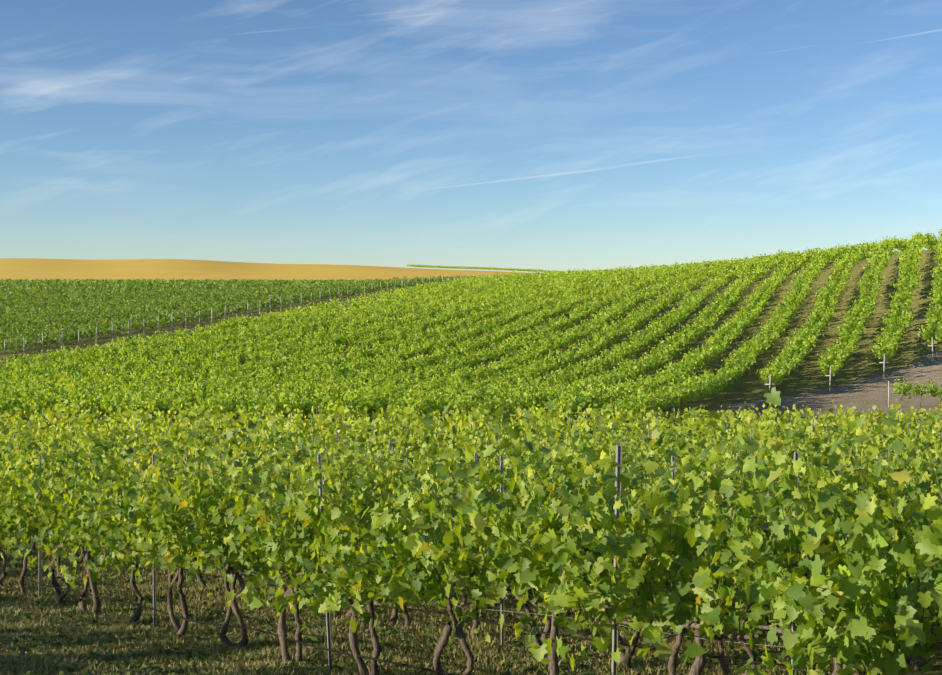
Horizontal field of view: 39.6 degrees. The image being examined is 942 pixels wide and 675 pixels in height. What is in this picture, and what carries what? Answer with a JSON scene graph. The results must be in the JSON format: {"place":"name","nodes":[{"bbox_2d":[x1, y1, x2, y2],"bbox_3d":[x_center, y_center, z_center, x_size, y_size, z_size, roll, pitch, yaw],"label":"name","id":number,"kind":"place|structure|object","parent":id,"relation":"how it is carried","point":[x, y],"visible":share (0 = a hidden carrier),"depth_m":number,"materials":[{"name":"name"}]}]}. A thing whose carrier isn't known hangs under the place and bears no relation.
{"place":"outdoors","nodes":[
{"label":"outdoors","id":0,"kind":"place"},
{"bbox_2d":[0,249,941,674],"bbox_3d":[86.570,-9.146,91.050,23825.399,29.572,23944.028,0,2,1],"label":"ground","id":1,"kind":"structure","parent":0,"point":[858,379],"depth_m":131.54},
{"bbox_2d":[4,274,498,360],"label":"vineyard posts","id":2,"kind":"object","parent":1,"relation":"on","point":[211,316],"visible":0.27,"depth_m":157.26,"materials":[{"name":"paint"}]},
{"bbox_2d":[0,274,590,353],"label":"vine foliage","id":3,"kind":"object","parent":1,"relation":"on","point":[140,305],"visible":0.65,"depth_m":191.03,"materials":[{"name":"green plant"}]},
{"bbox_2d":[0,540,868,674],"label":"grass and weeds","id":4,"kind":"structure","parent":1,"relation":"on","point":[145,648],"depth_m":15.60,"materials":[{"name":"green plant"}]},
{"bbox_2d":[0,387,941,674],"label":"vine foliage","id":5,"kind":"object","parent":1,"relation":"on","point":[914,553],"visible":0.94,"depth_m":10.51,"materials":[{"name":"green plant"}]},
{"bbox_2d":[0,256,941,422],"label":"vineyard rows","id":6,"kind":"object","parent":1,"relation":"on","point":[322,384],"visible":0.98,"depth_m":110.28,"materials":[{"name":"green plant"}]},
{"bbox_2d":[0,398,941,458],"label":"vine foliage","id":7,"kind":"object","parent":1,"relation":"on","point":[320,419],"visible":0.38,"depth_m":56.07,"materials":[{"name":"green plant"}]},
{"bbox_2d":[0,411,941,510],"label":"vine foliage","id":8,"kind":"object","parent":1,"relation":"on","point":[160,441],"visible":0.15,"depth_m":35.31,"materials":[{"name":"green plant"}]},
{"bbox_2d":[0,535,941,674],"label":"grapevine trunks","id":9,"kind":"object","parent":1,"relation":"on","point":[698,665],"visible":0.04,"depth_m":13.74,"materials":[{"name":"brown plant"}]},
{"bbox_2d":[12,330,935,427],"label":"hill vine trunks","id":10,"kind":"object","parent":1,"relation":"on","point":[575,414],"visible":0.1,"depth_m":102.24,"materials":[{"name":"brown plant"}]},
{"bbox_2d":[13,408,940,674],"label":"trellis posts","id":11,"kind":"object","parent":1,"relation":"on","point":[617,515],"visible":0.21,"depth_m":15.17,"materials":[{"name":"grey metal"}]},
{"bbox_2d":[0,539,941,674],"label":"drip irrigation hose","id":12,"kind":"object","parent":11,"relation":"attached to","point":[447,673],"visible":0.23,"depth_m":14.48,"materials":[{"name":"black plastic"}]},
{"bbox_2d":[406,264,568,272],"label":"distant vineyard","id":13,"kind":"object","parent":1,"relation":"on","point":[476,267],"visible":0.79,"depth_m":1036.52,"materials":[{"name":"green plant"}]},
{"bbox_2d":[251,229,941,322],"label":"vineyard rows","id":14,"kind":"object","parent":1,"relation":"on","point":[492,288],"visible":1,"depth_m":164.25,"materials":[{"name":"green plant"}]},
{"bbox_2d":[765,337,936,392],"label":"vineyard posts","id":15,"kind":"object","parent":1,"relation":"on","point":[830,375],"visible":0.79,"depth_m":103.89,"materials":[{"name":"paint"}]},
{"bbox_2d":[888,381,889,407],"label":"post","id":16,"kind":"object","parent":1,"relation":"on","point":[888,394],"visible":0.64,"depth_m":93.40,"materials":[{"name":"paint"}]},
{"bbox_2d":[892,377,941,407],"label":"vine","id":17,"kind":"object","parent":1,"relation":"on","point":[905,387],"depth_m":93.39,"materials":[{"name":"green plant"}]},
{"bbox_2d":[0,0,941,272],"label":"sky","id":18,"kind":"structure","parent":0,"point":[563,135],"materials":[{"name":"blue"}]},
{"bbox_2d":[31,540,941,663],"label":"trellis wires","id":19,"kind":"object","parent":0,"point":[627,626],"visible":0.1,"depth_m":9.86,"materials":[{"name":"grey metal"}]}
]}

